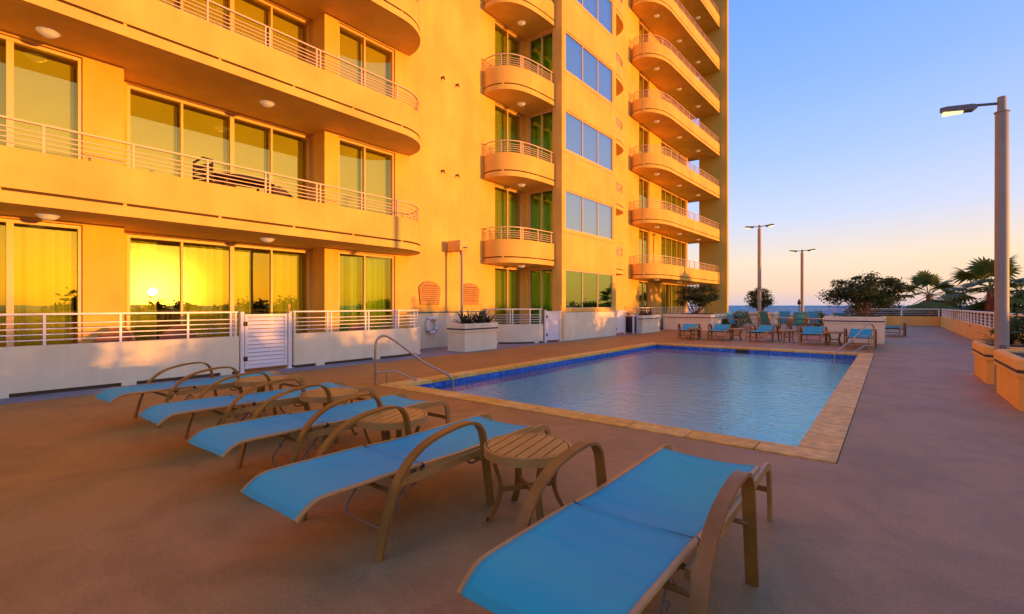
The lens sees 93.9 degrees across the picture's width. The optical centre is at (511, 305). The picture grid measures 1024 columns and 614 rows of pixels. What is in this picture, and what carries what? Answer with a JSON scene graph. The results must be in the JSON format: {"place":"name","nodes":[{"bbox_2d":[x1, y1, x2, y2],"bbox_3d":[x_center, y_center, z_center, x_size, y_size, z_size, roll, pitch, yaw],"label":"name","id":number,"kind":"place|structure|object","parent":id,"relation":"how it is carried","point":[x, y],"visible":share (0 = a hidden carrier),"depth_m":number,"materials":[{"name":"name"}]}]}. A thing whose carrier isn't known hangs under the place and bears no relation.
{"place":"outdoors","nodes":[
{"label":"outdoors","id":0,"kind":"place"},
{"bbox_2d":[0,0,727,360],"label":"apartment tower","id":1,"kind":"structure","parent":0,"point":[566,140],"depth_m":12.68,"materials":[{"name":"paint"}]},
{"bbox_2d":[0,218,81,346],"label":"sliding door","id":2,"kind":"structure","parent":1,"relation":"in","point":[36,265],"depth_m":8.38,"materials":[{"name":"brown paint"}]},
{"bbox_2d":[0,34,81,159],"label":"sliding door","id":3,"kind":"structure","parent":1,"relation":"in","point":[33,88],"depth_m":8.36,"materials":[{"name":"brown paint"}]},
{"bbox_2d":[193,156,212,182],"bbox_3d":[-6.195,-2.344,9.304,0.531,1.217,0.420,0,0,18],"label":"folded chair","id":4,"kind":"object","parent":1,"relation":"on","point":[202,171],"visible":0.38,"depth_m":9.46,"materials":[{"name":"brown wicker"}]},
{"bbox_2d":[127,234,309,360],"bbox_3d":[-6.659,-0.040,11.226,0.284,2.780,3.880,0,0,38],"label":"sliding door","id":5,"kind":"structure","parent":1,"relation":"in","point":[211,279],"depth_m":11.05,"materials":[{"name":"brown paint"}]},
{"bbox_2d":[127,84,309,200],"bbox_3d":[-6.645,-3.060,11.216,0.250,2.780,3.880,0,0,38],"label":"sliding door","id":6,"kind":"structure","parent":1,"relation":"in","point":[150,123],"depth_m":10.95,"materials":[{"name":"brown paint"}]},
{"bbox_2d":[157,0,309,63],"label":"sliding door","id":7,"kind":"structure","parent":1,"relation":"in","point":[242,7],"depth_m":11.82,"materials":[{"name":"brown paint"}]},
{"bbox_2d":[210,173,274,192],"bbox_3d":[-5.643,-2.185,10.025,0.840,0.900,1.260,0,0,38],"label":"patio table","id":8,"kind":"object","parent":1,"relation":"on","point":[240,179],"visible":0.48,"depth_m":9.86,"materials":[{"name":"brown wood"}]},
{"bbox_2d":[271,186,292,197],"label":"wicker chair","id":9,"kind":"object","parent":1,"relation":"on","point":[280,190],"visible":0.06,"depth_m":10.93,"materials":[{"name":"brown"}]},
{"bbox_2d":[339,251,393,330],"bbox_3d":[-4.147,-0.040,13.428,0.284,2.780,1.830,0,0,38],"label":"sliding door","id":10,"kind":"structure","parent":1,"relation":"in","point":[373,271],"depth_m":13.40,"materials":[{"name":"brown paint"}]},
{"bbox_2d":[339,137,393,215],"bbox_3d":[-4.134,-3.060,13.417,0.250,2.780,1.830,0,0,38],"label":"sliding door","id":11,"kind":"structure","parent":1,"relation":"in","point":[373,167],"depth_m":13.42,"materials":[{"name":"brown paint"}]},
{"bbox_2d":[339,23,393,98],"bbox_3d":[-4.134,-6.080,13.417,0.250,2.780,1.830,0,0,38],"label":"sliding door","id":12,"kind":"structure","parent":1,"relation":"in","point":[373,61],"depth_m":13.40,"materials":[{"name":"brown paint"}]},
{"bbox_2d":[418,281,440,304],"bbox_3d":[-2.586,-0.395,15.041,0.058,0.750,0.920,0,0,38],"label":"notice board","id":13,"kind":"object","parent":1,"relation":"attached to","point":[429,292],"visible":1,"depth_m":15.00,"materials":[{"name":"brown wood"}]},
{"bbox_2d":[408,311,489,312],"bbox_3d":[-1.979,0.220,15.799,0.068,0.036,3.700,0,0,38],"label":"wall rail","id":14,"kind":"object","parent":1,"relation":"attached to","point":[446,312],"depth_m":15.60,"materials":[{"name":"metal"}]},
{"bbox_2d":[426,312,437,334],"bbox_3d":[-2.521,0.565,15.041,0.118,0.720,0.490,0,0,38],"label":"life ring","id":15,"kind":"object","parent":14,"relation":"hanging from","point":[429,319],"visible":1,"depth_m":14.99,"materials":[{"name":"white"}]},
{"bbox_2d":[460,283,479,304],"bbox_3d":[-1.436,-0.395,16.491,0.058,0.750,0.920,0,0,38],"label":"notice board","id":16,"kind":"object","parent":1,"relation":"attached to","point":[470,293],"visible":0.96,"depth_m":16.46,"materials":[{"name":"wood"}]},
{"bbox_2d":[495,267,521,323],"bbox_3d":[-0.252,-0.040,18.341,0.284,2.780,1.690,0,0,38],"label":"sliding door","id":17,"kind":"structure","parent":1,"relation":"in","point":[509,276],"depth_m":18.42,"materials":[{"name":"brown paint"}]},
{"bbox_2d":[495,185,521,238],"bbox_3d":[-0.252,-3.060,18.341,0.284,2.780,1.690,0,0,38],"label":"sliding door","id":18,"kind":"structure","parent":1,"relation":"in","point":[509,200],"depth_m":18.36,"materials":[{"name":"brown paint"}]},
{"bbox_2d":[495,103,521,152],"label":"sliding door","id":19,"kind":"structure","parent":1,"relation":"in","point":[509,123],"depth_m":18.36,"materials":[{"name":"brown paint"}]},
{"bbox_2d":[495,21,521,66],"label":"sliding door","id":20,"kind":"structure","parent":1,"relation":"in","point":[509,47],"depth_m":18.35,"materials":[{"name":"brown paint"}]},
{"bbox_2d":[529,268,552,340],"bbox_3d":[1.213,-0.040,18.656,1.160,2.780,0.284,0,0,38],"label":"sliding door","id":21,"kind":"structure","parent":1,"relation":"in","point":[539,276],"depth_m":18.73,"materials":[{"name":"brown paint"}]},
{"bbox_2d":[529,189,552,243],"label":"sliding door","id":22,"kind":"structure","parent":1,"relation":"in","point":[539,200],"depth_m":18.73,"materials":[{"name":"brown paint"}]},
{"bbox_2d":[529,109,552,162],"bbox_3d":[1.213,-6.080,18.656,1.160,2.780,0.284,0,0,38],"label":"side window","id":23,"kind":"structure","parent":1,"relation":"in","point":[539,124],"depth_m":18.73,"materials":[{"name":"green glass"}]},
{"bbox_2d":[529,30,552,81],"bbox_3d":[1.213,-9.100,18.656,1.160,2.780,0.284,0,0,38],"label":"side window","id":24,"kind":"structure","parent":1,"relation":"in","point":[539,48],"depth_m":18.67,"materials":[{"name":"green glass"}]},
{"bbox_2d":[566,269,612,308],"bbox_3d":[3.212,-0.625,19.685,0.066,1.510,3.960,0,0,38],"label":"picture window","id":25,"kind":"structure","parent":1,"relation":"in","point":[584,289],"depth_m":19.58,"materials":[{"name":"glass"}]},
{"bbox_2d":[566,190,612,239],"bbox_3d":[3.212,-3.645,19.685,0.066,1.510,3.960,0,0,38],"label":"picture window","id":26,"kind":"structure","parent":1,"relation":"in","point":[586,215],"depth_m":19.58,"materials":[{"name":"glass"}]},
{"bbox_2d":[566,110,612,171],"bbox_3d":[3.212,-6.665,19.685,0.066,1.510,3.960,0,0,38],"label":"picture window","id":27,"kind":"structure","parent":1,"relation":"in","point":[584,140],"depth_m":19.58,"materials":[{"name":"blue glass"}]},
{"bbox_2d":[566,31,612,102],"bbox_3d":[3.212,-9.685,19.685,0.066,1.510,3.960,0,0,38],"label":"picture window","id":28,"kind":"structure","parent":1,"relation":"in","point":[581,62],"depth_m":19.58,"materials":[{"name":"blue glass"}]},
{"bbox_2d":[577,0,612,34],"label":"picture window","id":29,"kind":"structure","parent":1,"relation":"in","point":[601,10],"depth_m":20.54,"materials":[{"name":"blue glass"}]},
{"bbox_2d":[639,281,648,312],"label":"sliding door","id":30,"kind":"structure","parent":1,"relation":"in","point":[641,285],"depth_m":28.53,"materials":[{"name":"brown paint"}]},
{"bbox_2d":[639,229,648,262],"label":"sliding door","id":31,"kind":"structure","parent":1,"relation":"in","point":[647,232],"depth_m":28.81,"materials":[{"name":"brown paint"}]},
{"bbox_2d":[639,177,648,207],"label":"sliding door","id":32,"kind":"structure","parent":1,"relation":"in","point":[647,182],"depth_m":28.69,"materials":[{"name":"brown paint"}]},
{"bbox_2d":[639,125,648,152],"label":"sliding door","id":33,"kind":"structure","parent":1,"relation":"in","point":[647,132],"depth_m":28.61,"materials":[{"name":"brown paint"}]},
{"bbox_2d":[639,73,648,97],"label":"sliding door","id":34,"kind":"structure","parent":1,"relation":"in","point":[643,78],"depth_m":28.61,"materials":[{"name":"brown paint"}]},
{"bbox_2d":[639,21,648,42],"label":"sliding door","id":35,"kind":"structure","parent":1,"relation":"in","point":[641,32],"depth_m":28.50,"materials":[{"name":"brown paint"}]},
{"bbox_2d":[661,283,685,315],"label":"sliding door","id":36,"kind":"structure","parent":1,"relation":"in","point":[671,296],"depth_m":32.06,"materials":[{"name":"brown paint"}]},
{"bbox_2d":[661,235,685,266],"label":"sliding door","id":37,"kind":"structure","parent":1,"relation":"in","point":[670,248],"depth_m":32.61,"materials":[{"name":"brown paint"}]},
{"bbox_2d":[661,188,685,214],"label":"sliding door","id":38,"kind":"structure","parent":1,"relation":"in","point":[664,197],"depth_m":32.17,"materials":[{"name":"brown paint"}]},
{"bbox_2d":[661,141,685,165],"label":"sliding door","id":39,"kind":"structure","parent":1,"relation":"in","point":[665,145],"depth_m":32.06,"materials":[{"name":"brown paint"}]},
{"bbox_2d":[0,322,1023,613],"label":"pool deck","id":40,"kind":"structure","parent":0,"point":[910,500],"depth_m":3.16,"materials":[{"name":"brown concrete"}]},
{"bbox_2d":[93,362,305,427],"bbox_3d":[-3.814,1.049,6.067,0.838,0.606,2.186,0,0,36],"label":"sun lounger","id":41,"kind":"object","parent":40,"relation":"on","point":[111,395],"visible":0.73,"depth_m":5.73,"materials":[{"name":"blue fabric"}]},
{"bbox_2d":[138,372,374,453],"bbox_3d":[-2.575,1.049,5.123,0.838,0.606,2.186,0,0,39],"label":"sun lounger","id":42,"kind":"object","parent":40,"relation":"on","point":[159,414],"visible":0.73,"depth_m":4.78,"materials":[{"name":"blue fabric"}]},
{"bbox_2d":[234,375,286,417],"bbox_3d":[-3.076,1.126,5.859,0.566,0.457,0.566,0,0,23],"label":"side table","id":43,"kind":"object","parent":40,"relation":"on","point":[251,381],"visible":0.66,"depth_m":5.76,"materials":[{"name":"brown wood"}]},
{"bbox_2d":[187,384,450,467],"bbox_3d":[-1.552,1.049,4.286,0.838,0.606,2.186,0,0,37],"label":"sun lounger","id":44,"kind":"object","parent":40,"relation":"on","point":[223,440],"visible":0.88,"depth_m":3.90,"materials":[{"name":"blue fabric"}]},
{"bbox_2d":[0,331,638,404],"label":"pavement strip","id":45,"kind":"object","parent":40,"relation":"on","point":[425,352],"visible":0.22,"depth_m":10.34,"materials":[{"name":"concrete"}]},
{"bbox_2d":[92,327,135,342],"bbox_3d":[-7.070,0.875,8.435,0.680,0.950,0.630,0,0,-22],"label":"wicker chair","id":46,"kind":"object","parent":45,"relation":"on","point":[97,340],"visible":0.1,"depth_m":8.66,"materials":[{"name":"brown wicker"}]},
{"bbox_2d":[0,311,238,398],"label":"terrace wall","id":47,"kind":"structure","parent":45,"relation":"on","point":[44,368],"depth_m":7.84,"materials":[{"name":"paint"}]},
{"bbox_2d":[239,304,293,373],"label":"patio gate","id":48,"kind":"structure","parent":47,"relation":"attached to","point":[247,324],"depth_m":9.86,"materials":[{"name":"white metal"}]},
{"bbox_2d":[159,326,197,339],"bbox_3d":[-6.465,0.875,9.284,0.680,0.950,0.630,0,0,-37],"label":"wicker chair","id":49,"kind":"object","parent":45,"relation":"on","point":[174,331],"visible":0.08,"depth_m":9.49,"materials":[{"name":"brown wicker"}]},
{"bbox_2d":[292,309,420,367],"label":"terrace wall","id":50,"kind":"structure","parent":45,"relation":"on","point":[319,348],"depth_m":11.36,"materials":[{"name":"paint"}]},
{"bbox_2d":[448,240,467,312],"bbox_3d":[-1.697,-0.370,15.460,0.730,3.440,0.380,0,0,38],"label":"floodlight post","id":51,"kind":"object","parent":45,"relation":"on","point":[461,246],"visible":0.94,"depth_m":15.35,"materials":[{"name":"metal"}]},
{"bbox_2d":[446,322,497,351],"bbox_3d":[-1.190,0.940,14.515,0.760,0.820,1.490,0,0,38],"label":"planter","id":52,"kind":"object","parent":45,"relation":"on","point":[469,337],"visible":0.84,"depth_m":14.07,"materials":[{"name":"paint"}]},
{"bbox_2d":[453,311,478,323],"bbox_3d":[-1.312,0.356,14.066,0.842,0.468,0.947,0,0,-43],"label":"spiky plant","id":53,"kind":"object","parent":52,"relation":"on","point":[464,321],"visible":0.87,"depth_m":14.02,"materials":[{"name":"green plant"}]},
{"bbox_2d":[486,309,542,343],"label":"terrace wall","id":54,"kind":"structure","parent":45,"relation":"on","point":[510,333],"depth_m":16.76,"materials":[{"name":"paint"}]},
{"bbox_2d":[543,306,560,342],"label":"patio gate","id":55,"kind":"structure","parent":54,"relation":"attached to","point":[552,319],"depth_m":17.55,"materials":[{"name":"white metal"}]},
{"bbox_2d":[616,306,625,333],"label":"patio gate","id":56,"kind":"structure","parent":45,"relation":"on","point":[622,322],"depth_m":22.24,"materials":[{"name":"white metal"}]},
{"bbox_2d":[623,311,637,333],"bbox_3d":[5.686,0.820,22.866,0.680,1.060,0.680,0,0,38],"label":"litter bin","id":57,"kind":"object","parent":45,"relation":"on","point":[630,324],"visible":0.82,"depth_m":22.70,"materials":[{"name":"black metal"}]},
{"bbox_2d":[626,315,660,332],"bbox_3d":[6.614,0.920,24.076,0.910,0.860,2.310,0,0,38],"label":"planter","id":58,"kind":"object","parent":45,"relation":"on","point":[648,323],"visible":0.78,"depth_m":23.43,"materials":[{"name":"paint"}]},
{"bbox_2d":[300,387,357,442],"bbox_3d":[-1.888,1.126,4.942,0.566,0.457,0.566,0,0,33],"label":"side table","id":59,"kind":"object","parent":40,"relation":"on","point":[316,396],"visible":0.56,"depth_m":4.81,"materials":[{"name":"brown wood"}]},
{"bbox_2d":[356,407,427,443],"bbox_3d":[-0.979,1.126,3.916,0.566,0.457,0.566,0,0,18],"label":"side table","id":60,"kind":"object","parent":40,"relation":"on","point":[386,421],"visible":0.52,"depth_m":3.79,"materials":[{"name":"brown wood"}]},
{"bbox_2d":[240,405,550,561],"bbox_3d":[-0.592,1.049,3.308,0.838,0.606,2.186,0,0,38],"label":"sun lounger","id":61,"kind":"object","parent":40,"relation":"on","point":[296,492],"visible":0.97,"depth_m":2.88,"materials":[{"name":"blue fabric"}]},
{"bbox_2d":[373,335,453,390],"bbox_3d":[-1.729,1.179,8.508,1.452,1.342,0.080,0,0,-25],"label":"pool handrail","id":62,"kind":"object","parent":40,"relation":"on","point":[406,349],"visible":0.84,"depth_m":8.37,"materials":[{"name":"silver metal"}]},
{"bbox_2d":[484,433,571,521],"bbox_3d":[0.101,1.126,3.072,0.566,0.457,0.566,0,0,26],"label":"side table","id":63,"kind":"object","parent":40,"relation":"on","point":[519,451],"visible":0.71,"depth_m":3.00,"materials":[{"name":"brown wood"}]},
{"bbox_2d":[457,440,772,613],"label":"sun lounger","id":64,"kind":"object","parent":40,"relation":"on","point":[616,544],"visible":1,"depth_m":1.94,"materials":[{"name":"blue fabric"}]},
{"bbox_2d":[416,345,856,445],"bbox_3d":[3.895,1.890,10.675,5.820,1.020,11.150,0,0,38],"label":"pool basin","id":65,"kind":"object","parent":40,"relation":"in","point":[703,424],"visible":0.12,"depth_m":11.92,"materials":[{"name":"liquid"}]},
{"bbox_2d":[432,347,855,445],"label":"pool water","id":66,"kind":"structure","parent":65,"relation":"in","point":[726,355],"depth_m":9.66,"materials":[{"name":"blue liquid"}]},
{"bbox_2d":[628,307,704,328],"bbox_3d":[10.416,0.735,30.060,0.910,1.230,11.092,0,0,43],"label":"railing","id":67,"kind":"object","parent":40,"relation":"on","point":[662,321],"depth_m":27.80,"materials":[{"name":"metal"}]},
{"bbox_2d":[677,323,700,339],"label":"sun lounger","id":68,"kind":"object","parent":40,"relation":"on","point":[684,326],"visible":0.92,"depth_m":19.66,"materials":[{"name":"blue fabric"}]},
{"bbox_2d":[663,313,725,330],"bbox_3d":[10.404,0.920,27.165,2.610,0.860,2.960,0,0,38],"label":"planter","id":69,"kind":"object","parent":40,"relation":"on","point":[671,321],"visible":0.85,"depth_m":26.07,"materials":[{"name":"paint"}]},
{"bbox_2d":[670,280,722,313],"bbox_3d":[10.336,-0.383,27.061,2.569,1.984,2.706,0,0,-6],"label":"planter tree","id":70,"kind":"object","parent":69,"relation":"on","point":[694,296],"visible":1,"depth_m":26.59,"materials":[{"name":"green plant"}]},
{"bbox_2d":[707,324,732,341],"bbox_3d":[8.224,1.049,18.901,0.838,0.606,2.176,0,0,30],"label":"sun lounger","id":71,"kind":"object","parent":40,"relation":"on","point":[717,327],"visible":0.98,"depth_m":18.99,"materials":[{"name":"blue fabric"}]},
{"bbox_2d":[722,314,743,327],"bbox_3d":[12.258,0.988,26.797,1.303,0.993,1.079,0,0,7],"label":"shrub","id":72,"kind":"object","parent":40,"relation":"on","point":[725,320],"visible":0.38,"depth_m":26.59,"materials":[{"name":"green plant"}]},
{"bbox_2d":[725,311,745,330],"bbox_3d":[11.159,0.820,23.859,0.626,1.070,0.783,0,0,-32],"label":"dining chair","id":73,"kind":"object","parent":40,"relation":"on","point":[730,316],"visible":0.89,"depth_m":24.07,"materials":[{"name":"fabric"}]},
{"bbox_2d":[730,309,747,325],"bbox_3d":[14.492,0.785,30.535,1.400,1.337,1.450,0,0,1],"label":"shrub","id":74,"kind":"object","parent":40,"relation":"on","point":[743,315],"visible":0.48,"depth_m":30.33,"materials":[{"name":"green plant"}]},
{"bbox_2d":[745,224,773,328],"bbox_3d":[13.978,-1.590,26.998,1.480,5.880,0.320,0,0,38],"label":"street lamp","id":75,"kind":"object","parent":40,"relation":"on","point":[759,272],"visible":0.88,"depth_m":26.91,"materials":[{"name":"brown"}]},
{"bbox_2d":[745,325,779,342],"bbox_3d":[9.511,1.049,18.124,0.838,0.606,2.176,0,0,41],"label":"sun lounger","id":76,"kind":"object","parent":40,"relation":"on","point":[761,329],"visible":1,"depth_m":18.24,"materials":[{"name":"blue fabric"}]},
{"bbox_2d":[749,312,778,327],"bbox_3d":[15.156,0.875,28.693,1.360,0.950,1.460,0,0,38],"label":"planter","id":77,"kind":"object","parent":40,"relation":"on","point":[753,316],"visible":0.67,"depth_m":28.33,"materials":[{"name":"paint"}]},
{"bbox_2d":[744,287,774,311],"bbox_3d":[14.962,-0.302,28.891,1.703,1.620,1.881,0,0,3],"label":"planter tree","id":78,"kind":"object","parent":77,"relation":"on","point":[766,301],"visible":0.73,"depth_m":28.61,"materials":[{"name":"green plant"}]},
{"bbox_2d":[758,311,779,333],"bbox_3d":[12.409,0.820,23.122,0.783,1.070,0.626,0,0,-22],"label":"dining chair","id":79,"kind":"object","parent":40,"relation":"on","point":[764,319],"visible":0.91,"depth_m":22.99,"materials":[{"name":"blue fabric"}]},
{"bbox_2d":[778,311,791,329],"bbox_3d":[14.275,0.820,25.030,0.626,1.070,0.783,0,0,28],"label":"dining chair","id":80,"kind":"object","parent":40,"relation":"on","point":[784,314],"visible":0.56,"depth_m":25.27,"materials":[{"name":"fabric"}]},
{"bbox_2d":[778,329,795,342],"bbox_3d":[10.036,1.126,17.439,0.566,0.457,0.566,0,0,8],"label":"side table","id":81,"kind":"object","parent":40,"relation":"on","point":[784,331],"visible":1,"depth_m":17.31,"materials":[{"name":"wood"}]},
{"bbox_2d":[786,312,805,332],"bbox_3d":[13.483,0.820,22.653,0.626,1.070,0.783,0,0,8],"label":"dining chair","id":82,"kind":"object","parent":40,"relation":"on","point":[798,319],"visible":0.89,"depth_m":22.40,"materials":[{"name":"teal fabric"}]},
{"bbox_2d":[789,249,815,325],"bbox_3d":[19.131,-1.160,31.501,1.480,5.020,0.320,0,0,38],"label":"street lamp","id":83,"kind":"object","parent":40,"relation":"on","point":[802,285],"visible":0.82,"depth_m":31.41,"materials":[{"name":"brown"}]},
{"bbox_2d":[798,326,827,345],"bbox_3d":[10.613,1.049,16.868,0.838,0.606,2.176,0,0,35],"label":"sun lounger","id":84,"kind":"object","parent":40,"relation":"on","point":[809,330],"visible":1,"depth_m":17.04,"materials":[{"name":"blue fabric"}]},
{"bbox_2d":[806,311,823,326],"bbox_3d":[14.777,0.820,23.351,0.626,1.070,0.783,0,0,18],"label":"dining chair","id":85,"kind":"object","parent":40,"relation":"on","point":[812,315],"visible":0.73,"depth_m":23.60,"materials":[{"name":"fabric"}]},
{"bbox_2d":[825,331,843,345],"bbox_3d":[10.940,1.126,16.212,0.566,0.457,0.566,0,0,38],"label":"side table","id":86,"kind":"object","parent":40,"relation":"on","point":[834,332],"visible":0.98,"depth_m":16.12,"materials":[{"name":"wood"}]},
{"bbox_2d":[748,308,939,325],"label":"parapet wall","id":87,"kind":"structure","parent":40,"relation":"on","point":[917,320],"depth_m":32.32,"materials":[{"name":"beige paint"}]},
{"bbox_2d":[834,323,874,370],"bbox_3d":[9.739,1.179,13.574,1.472,1.342,0.080,0,0,-14],"label":"pool handrail","id":88,"kind":"object","parent":40,"relation":"on","point":[853,338],"visible":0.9,"depth_m":13.63,"materials":[{"name":"silver metal"}]},
{"bbox_2d":[823,316,885,343],"bbox_3d":[12.865,0.880,17.940,1.830,0.940,1.760,0,0,38],"label":"planter","id":89,"kind":"object","parent":40,"relation":"on","point":[837,323],"visible":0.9,"depth_m":17.25,"materials":[{"name":"paint"}]},
{"bbox_2d":[815,271,917,315],"bbox_3d":[12.935,-0.393,17.854,3.042,1.826,2.581,0,0,12],"label":"planter tree","id":90,"kind":"object","parent":89,"relation":"on","point":[868,293],"visible":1,"depth_m":17.47,"materials":[{"name":"green plant"}]},
{"bbox_2d":[844,328,876,350],"bbox_3d":[11.083,1.049,15.218,0.838,0.606,2.176,0,0,38],"label":"sun lounger","id":91,"kind":"object","parent":40,"relation":"on","point":[862,333],"visible":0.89,"depth_m":15.43,"materials":[{"name":"blue fabric"}]},
{"bbox_2d":[885,322,905,336],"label":"sun lounger","id":92,"kind":"object","parent":40,"relation":"on","point":[903,327],"visible":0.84,"depth_m":21.09,"materials":[{"name":"fabric"}]},
{"bbox_2d":[940,95,1009,389],"bbox_3d":[7.595,-0.990,7.824,0.881,4.680,0.282,0,0,38],"label":"street lamp","id":93,"kind":"object","parent":40,"relation":"on","point":[1001,274],"visible":0.84,"depth_m":7.59,"materials":[{"name":"metal"}]},
{"bbox_2d":[940,309,1023,340],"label":"parapet wall","id":94,"kind":"structure","parent":40,"relation":"on","point":[958,326],"depth_m":19.64,"materials":[{"name":"beige paint"}]},
{"bbox_2d":[972,341,1023,384],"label":"planter","id":95,"kind":"object","parent":40,"relation":"on","point":[983,352],"visible":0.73,"depth_m":8.42,"materials":[{"name":"beige concrete"}]},
{"bbox_2d":[970,328,1023,344],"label":"agave plant","id":96,"kind":"object","parent":95,"relation":"on","point":[1013,341],"visible":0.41,"depth_m":8.54,"materials":[{"name":"green plant"}]},
{"bbox_2d":[993,313,1023,344],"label":"shrub","id":97,"kind":"object","parent":95,"relation":"in","point":[1014,325],"visible":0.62,"depth_m":8.53,"materials":[{"name":"green plant"}]},
{"bbox_2d":[994,349,1023,410],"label":"planter","id":98,"kind":"object","parent":40,"relation":"on","point":[1009,363],"visible":1,"depth_m":6.58,"materials":[{"name":"beige paint"}]},
{"bbox_2d":[688,305,963,319],"bbox_3d":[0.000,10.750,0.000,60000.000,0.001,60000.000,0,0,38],"label":"sea","id":99,"kind":"structure","parent":0,"point":[732,308],"depth_m":2328.51,"materials":[{"name":"teal liquid"}]},
{"bbox_2d":[822,306,851,314],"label":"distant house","id":100,"kind":"structure","parent":0,"point":[828,312],"depth_m":62.86,"materials":[{"name":"white"}]},
{"bbox_2d":[688,0,1023,305],"label":"sky","id":101,"kind":"structure","parent":0,"point":[840,140],"materials":[{"name":"blue"}]},
{"label":"ground","id":102,"kind":"structure","parent":0,"visible":0},
{"bbox_2d":[843,301,901,315],"bbox_3d":[27.479,4.631,36.853,3.851,10.662,4.076,0,0,8],"label":"treetop","id":103,"kind":"object","parent":102,"relation":"on","point":[882,310],"visible":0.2,"depth_m":35.87,"materials":[{"name":"green plant"}]},
{"bbox_2d":[885,302,945,316],"bbox_3d":[30.325,4.851,36.119,4.794,10.242,4.764,0,0,8],"label":"treetop","id":104,"kind":"object","parent":102,"relation":"on","point":[900,308],"visible":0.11,"depth_m":34.99,"materials":[{"name":"green plant"}]},
{"bbox_2d":[898,270,962,315],"bbox_3d":[28.817,3.741,32.936,4.165,12.424,3.700,0,0,-14],"label":"fan palm","id":105,"kind":"object","parent":102,"relation":"on","point":[923,279],"visible":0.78,"depth_m":32.77,"materials":[{"name":"green plant"}]},
{"bbox_2d":[913,298,972,320],"bbox_3d":[32.760,4.604,35.124,5.250,10.745,4.793,0,0,-20],"label":"treetop","id":106,"kind":"object","parent":102,"relation":"on","point":[962,303],"visible":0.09,"depth_m":34.59,"materials":[{"name":"green plant"}]},
{"bbox_2d":[930,255,1023,326],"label":"fan palm","id":107,"kind":"object","parent":102,"relation":"on","point":[980,269],"visible":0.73,"depth_m":23.03,"materials":[{"name":"green plant"}]},
{"bbox_2d":[955,298,1022,325],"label":"treetop","id":108,"kind":"object","parent":102,"relation":"on","point":[970,303],"visible":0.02,"depth_m":32.56,"materials":[{"name":"green plant"}]},
{"bbox_2d":[955,298,1023,323],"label":"treetop","id":109,"kind":"object","parent":102,"relation":"on","point":[982,307],"visible":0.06,"depth_m":24.15,"materials":[{"name":"green plant"}]},
{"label":"pool bond beam","id":110,"kind":"structure","parent":0,"visible":0},
{"bbox_2d":[378,342,873,463],"bbox_3d":[3.895,1.367,10.675,6.428,0.057,11.758,0,0,38],"label":"pool coping","id":111,"kind":"object","parent":110,"relation":"on","point":[823,439],"visible":0.91,"depth_m":6.08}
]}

